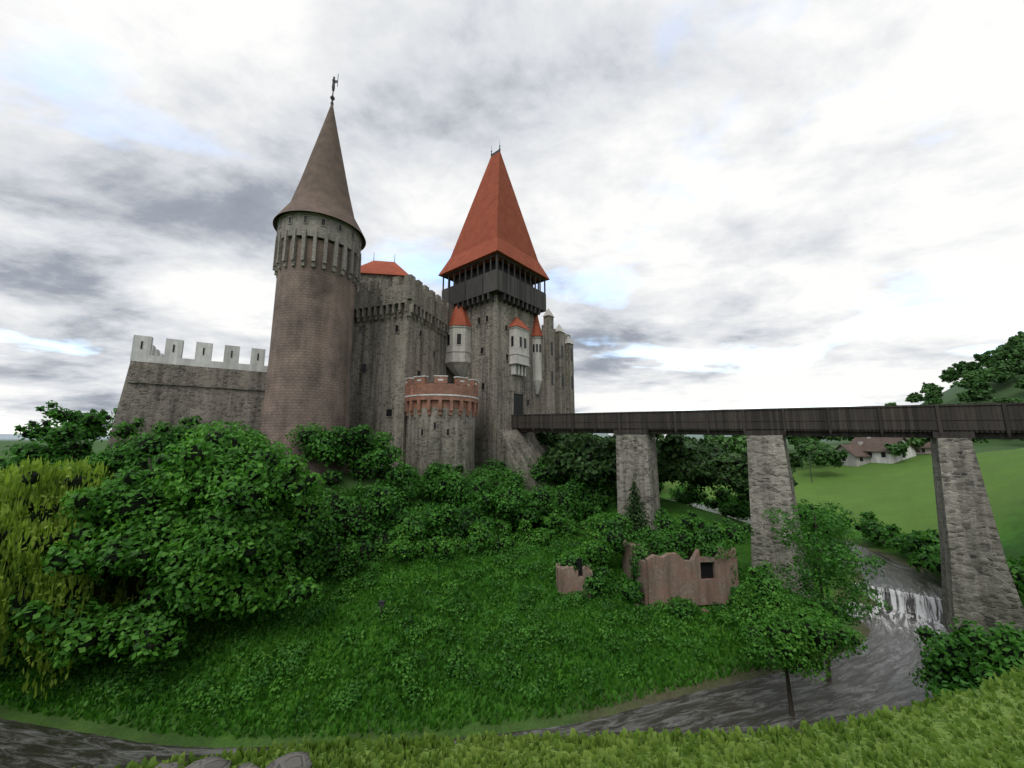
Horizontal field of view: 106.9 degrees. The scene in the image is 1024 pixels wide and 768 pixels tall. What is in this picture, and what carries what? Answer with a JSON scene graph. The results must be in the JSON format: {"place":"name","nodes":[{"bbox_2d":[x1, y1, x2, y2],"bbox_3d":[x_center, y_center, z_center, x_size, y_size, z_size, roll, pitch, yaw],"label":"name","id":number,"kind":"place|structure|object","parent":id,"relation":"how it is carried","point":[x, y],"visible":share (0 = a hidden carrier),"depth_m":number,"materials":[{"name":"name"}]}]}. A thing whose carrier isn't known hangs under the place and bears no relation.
{"place":"outdoors","nodes":[
{"label":"outdoors","id":0,"kind":"place"},
{"bbox_2d":[0,499,948,767],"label":"river water","id":1,"kind":"structure","parent":0,"point":[880,669],"depth_m":21.29,"materials":[{"name":"grey liquid"}]},
{"bbox_2d":[452,294,536,465],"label":"gate tower","id":2,"kind":"structure","parent":0,"point":[504,394],"depth_m":56.97,"materials":[{"name":"grey stone"}]},
{"bbox_2d":[446,366,451,383],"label":"curtain wall","id":3,"kind":"structure","parent":2,"relation":"attached to","point":[449,375],"depth_m":60.34,"materials":[{"name":"grey stone"}]},
{"bbox_2d":[445,325,470,376],"bbox_3d":[-8.367,-4.668,60.450,4.921,8.282,4.921,0,-8,0],"label":"oriel","id":4,"kind":"object","parent":2,"relation":"attached to","point":[458,352],"visible":0.7,"depth_m":58.63,"materials":[{"name":"paint"}]},
{"bbox_2d":[449,305,471,326],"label":"turret roof","id":5,"kind":"structure","parent":4,"relation":"on","point":[459,316],"depth_m":59.61,"materials":[{"name":"tile"}]},
{"bbox_2d":[442,253,545,315],"bbox_3d":[-2.956,-15.000,64.267,17.610,7.100,17.610,0,-8,0],"label":"wooden gallery","id":6,"kind":"object","parent":2,"relation":"on","point":[487,282],"visible":0.73,"depth_m":59.57,"materials":[{"name":"grey wood"}]},
{"bbox_2d":[438,151,549,283],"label":"tower roof","id":7,"kind":"structure","parent":6,"relation":"on","point":[494,223],"depth_m":62.87,"materials":[{"name":"tile"}]},
{"bbox_2d":[491,145,500,156],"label":"roof finials","id":8,"kind":"object","parent":7,"relation":"on","point":[497,151],"visible":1,"depth_m":68.26,"materials":[{"name":"grey metal"}]},
{"bbox_2d":[509,326,529,376],"bbox_3d":[1.115,-4.951,58.783,3.411,7.362,3.633,0,-8,0],"label":"oriel","id":9,"kind":"object","parent":2,"relation":"attached to","point":[519,356],"visible":1,"depth_m":57.97,"materials":[{"name":"paint"}]},
{"bbox_2d":[509,317,530,330],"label":"turret roof","id":10,"kind":"structure","parent":9,"relation":"on","point":[516,321],"depth_m":58.99,"materials":[{"name":"tile"}]},
{"bbox_2d":[532,336,541,394],"bbox_3d":[4.112,-3.037,62.818,2.100,9.595,1.997,0,-8,0],"label":"turret","id":11,"kind":"object","parent":2,"relation":"attached to","point":[537,364],"visible":0.84,"depth_m":62.12,"materials":[{"name":"white paint"}]},
{"bbox_2d":[531,315,542,335],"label":"turret roof","id":12,"kind":"structure","parent":11,"relation":"on","point":[536,330],"depth_m":63.05,"materials":[{"name":"tile"}]},
{"bbox_2d":[0,360,1023,767],"bbox_3d":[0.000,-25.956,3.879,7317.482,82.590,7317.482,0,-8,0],"label":"grass","id":13,"kind":"structure","parent":0,"point":[900,494],"depth_m":23.65,"materials":[{"name":"green plant"}]},
{"bbox_2d":[0,400,117,472],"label":"trees","id":14,"kind":"object","parent":13,"relation":"on","point":[80,429],"depth_m":41.21,"materials":[{"name":"green plant"}]},
{"bbox_2d":[0,455,154,701],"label":"willow tree","id":15,"kind":"object","parent":13,"relation":"on","point":[17,521],"depth_m":21.10,"materials":[{"name":"green plant"}]},
{"bbox_2d":[0,419,333,668],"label":"tree","id":16,"kind":"object","parent":13,"relation":"on","point":[168,484],"depth_m":22.99,"materials":[{"name":"green plant"}]},
{"bbox_2d":[105,361,266,478],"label":"bastion wall","id":17,"kind":"structure","parent":13,"relation":"on","point":[152,394],"depth_m":40.53,"materials":[{"name":"grey stone"}]},
{"bbox_2d":[130,335,267,371],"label":"battlements","id":18,"kind":"object","parent":17,"relation":"on","point":[144,349],"visible":0.69,"depth_m":41.65,"materials":[{"name":"white stone"}]},
{"bbox_2d":[155,751,311,767],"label":"rocks","id":19,"kind":"object","parent":13,"relation":"on","point":[299,759],"visible":0.94,"depth_m":1.88,"materials":[{"name":"grey stone"}]},
{"bbox_2d":[259,211,361,474],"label":"round tower","id":20,"kind":"structure","parent":13,"relation":"on","point":[317,264],"depth_m":40.98,"materials":[{"name":"stone"}]},
{"bbox_2d":[273,105,365,250],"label":"conical roof","id":21,"kind":"structure","parent":20,"relation":"on","point":[322,187],"depth_m":44.79,"materials":[{"name":"brown tile"}]},
{"bbox_2d":[330,74,338,104],"bbox_3d":[-22.995,-37.949,49.008,0.830,4.904,0.571,0,-8,0],"label":"weather vane","id":22,"kind":"object","parent":21,"relation":"on","point":[332,97],"visible":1,"depth_m":48.95,"materials":[{"name":"black metal"}]},
{"bbox_2d":[12,447,616,613],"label":"bushes","id":23,"kind":"object","parent":13,"relation":"on","point":[350,540],"depth_m":35.13,"materials":[{"name":"green plant"}]},
{"bbox_2d":[49,415,609,549],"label":"bushes","id":24,"kind":"object","parent":13,"relation":"on","point":[314,448],"depth_m":38.23,"materials":[{"name":"green plant"}]},
{"bbox_2d":[358,258,403,291],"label":"building","id":25,"kind":"structure","parent":13,"relation":"on","point":[367,278],"depth_m":56.66,"materials":[{"name":"grey stone"}]},
{"bbox_2d":[361,261,408,275],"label":"building roof","id":26,"kind":"structure","parent":25,"relation":"on","point":[383,268],"depth_m":57.98,"materials":[{"name":"tile"}]},
{"bbox_2d":[0,502,790,720],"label":"weed clumps","id":27,"kind":"object","parent":13,"relation":"on","point":[338,697],"visible":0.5,"depth_m":23.89,"materials":[{"name":"green plant"}]},
{"bbox_2d":[349,274,452,468],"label":"tower","id":28,"kind":"structure","parent":13,"relation":"on","point":[400,332],"depth_m":50.18,"materials":[{"name":"grey stone"}]},
{"bbox_2d":[0,489,830,739],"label":"slope weeds","id":29,"kind":"object","parent":13,"relation":"on","point":[84,701],"depth_m":23.07,"materials":[{"name":"green plant"}]},
{"bbox_2d":[405,375,478,475],"bbox_3d":[-9.250,9.199,48.906,9.800,19.262,9.826,0,-8,0],"label":"brick bastion","id":30,"kind":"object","parent":13,"relation":"on","point":[441,414],"visible":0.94,"depth_m":45.63,"materials":[{"name":"grey stone"}]},
{"bbox_2d":[294,506,637,580],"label":"bushes","id":31,"kind":"object","parent":13,"relation":"on","point":[598,518],"depth_m":34.09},
{"bbox_2d":[496,429,546,493],"bbox_3d":[4.884,14.097,54.074,15.535,15.100,15.858,0,-8,0],"label":"rock outcrop","id":32,"kind":"object","parent":13,"relation":"on","point":[515,448],"visible":0.15,"depth_m":53.52,"materials":[{"name":"grey stone"}]},
{"bbox_2d":[73,661,1023,767],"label":"grass blades","id":33,"kind":"object","parent":13,"relation":"on","point":[612,743],"depth_m":1.99,"materials":[{"name":"green plant"}]},
{"bbox_2d":[537,315,574,413],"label":"castle wing","id":34,"kind":"structure","parent":13,"relation":"on","point":[555,395],"depth_m":63.67,"materials":[{"name":"grey stone"}]},
{"bbox_2d":[543,308,573,344],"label":"pinnacles","id":35,"kind":"object","parent":34,"relation":"on","point":[558,328],"visible":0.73,"depth_m":65.56,"materials":[{"name":"stone"}]},
{"bbox_2d":[556,558,592,597],"bbox_3d":[4.955,15.443,30.281,2.750,3.100,1.450,0,-9,-3],"label":"brick fragment","id":36,"kind":"object","parent":13,"relation":"on","point":[569,579],"visible":0.69,"depth_m":29.62,"materials":[{"name":"brown stone"}]},
{"bbox_2d":[614,429,660,531],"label":"bridge pier","id":37,"kind":"structure","parent":13,"relation":"on","point":[636,456],"depth_m":44.20,"materials":[{"name":"stone"}]},
{"bbox_2d":[624,478,651,533],"bbox_3d":[13.044,13.405,40.302,3.725,6.644,3.845,0,-8,0],"label":"conifer tree","id":38,"kind":"object","parent":13,"relation":"on","point":[643,520],"depth_m":39.84,"materials":[{"name":"green plant"}]},
{"bbox_2d":[582,507,753,622],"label":"bushes","id":39,"kind":"object","parent":13,"relation":"on","point":[627,590],"depth_m":32.04,"materials":[{"name":"green plant"}]},
{"bbox_2d":[535,432,805,499],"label":"valley trees","id":40,"kind":"object","parent":13,"relation":"on","point":[692,467],"depth_m":49.99,"materials":[{"name":"green plant"}]},
{"bbox_2d":[622,540,738,606],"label":"ruined wall","id":41,"kind":"structure","parent":13,"relation":"on","point":[696,577],"depth_m":29.47,"materials":[{"name":"brown stone"}]},
{"bbox_2d":[557,529,739,583],"bbox_3d":[10.890,14.966,31.657,14.588,5.079,4.729,0,-8,0],"label":"ivy","id":42,"kind":"object","parent":41,"relation":"on","point":[663,538],"depth_m":30.57,"materials":[{"name":"green plant"}]},
{"bbox_2d":[635,599,740,615],"bbox_3d":[13.973,17.176,29.526,9.160,1.151,1.703,0,-8,0],"label":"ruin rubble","id":43,"kind":"object","parent":13,"relation":"on","point":[637,604],"visible":0.16,"depth_m":28.92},
{"bbox_2d":[511,402,1023,438],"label":"bridge","id":44,"kind":"structure","parent":13,"relation":"on","point":[993,420],"depth_m":34.13,"materials":[{"name":"brown wood"}]},
{"bbox_2d":[744,430,813,597],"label":"bridge pier","id":45,"kind":"structure","parent":13,"relation":"on","point":[771,484],"depth_m":35.37,"materials":[{"name":"stone"}]},
{"bbox_2d":[731,560,867,716],"bbox_3d":[15.072,14.307,20.824,6.060,8.298,6.502,0,-8,0],"label":"tree","id":46,"kind":"object","parent":13,"relation":"on","point":[788,615],"depth_m":19.69,"materials":[{"name":"green plant"}]},
{"bbox_2d":[808,452,814,481],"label":"street lamp","id":47,"kind":"object","parent":13,"relation":"on","point":[810,466],"visible":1,"depth_m":89.32,"materials":[{"name":"metal"}]},
{"bbox_2d":[601,480,1023,595],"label":"riverside bushes","id":48,"kind":"object","parent":13,"relation":"on","point":[898,536],"depth_m":45.43,"materials":[{"name":"green plant"}]},
{"bbox_2d":[762,499,892,681],"bbox_3d":[19.782,13.088,23.645,6.851,11.473,5.873,0,-8,0],"label":"thin tree","id":49,"kind":"object","parent":13,"relation":"on","point":[838,555],"depth_m":23.37,"materials":[{"name":"green plant"}]},
{"bbox_2d":[836,442,869,466],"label":"house","id":50,"kind":"structure","parent":13,"relation":"on","point":[852,460],"depth_m":95.50,"materials":[{"name":"white paint"}]},
{"bbox_2d":[836,444,870,456],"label":"house roof","id":51,"kind":"structure","parent":50,"relation":"on","point":[855,450],"depth_m":96.62,"materials":[{"name":"brown tile"}]},
{"bbox_2d":[703,331,1023,454],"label":"hill trees","id":52,"kind":"object","parent":13,"relation":"on","point":[978,378],"depth_m":165.88,"materials":[{"name":"green plant"}]},
{"bbox_2d":[867,437,915,463],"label":"house","id":53,"kind":"structure","parent":13,"relation":"on","point":[882,457],"depth_m":92.00,"materials":[{"name":"white paint"}]},
{"bbox_2d":[849,437,919,451],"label":"house roof","id":54,"kind":"object","parent":53,"relation":"on","point":[873,444],"visible":0.6,"depth_m":95.23,"materials":[{"name":"brown tile"}]},
{"bbox_2d":[794,438,989,467],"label":"trees","id":55,"kind":"object","parent":13,"relation":"on","point":[829,448],"depth_m":91.52,"materials":[{"name":"green plant"}]},
{"bbox_2d":[916,449,930,453],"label":"house","id":56,"kind":"structure","parent":13,"relation":"on","point":[925,451],"depth_m":97.58,"materials":[{"name":"white paint"}]},
{"bbox_2d":[906,438,930,448],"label":"house roof","id":57,"kind":"object","parent":56,"relation":"on","point":[927,445],"depth_m":97.63,"materials":[{"name":"brown tile"}]},
{"bbox_2d":[909,617,1023,699],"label":"bushes","id":58,"kind":"object","parent":13,"relation":"on","point":[938,663],"depth_m":18.41,"materials":[{"name":"green plant"}]},
{"bbox_2d":[930,432,1023,635],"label":"bridge pier","id":59,"kind":"structure","parent":13,"relation":"on","point":[978,586],"depth_m":27.51,"materials":[{"name":"stone"}]},
{"bbox_2d":[0,0,1023,439],"label":"sky","id":60,"kind":"structure","parent":0,"point":[724,204],"materials":[{"name":"white"}]}
]}

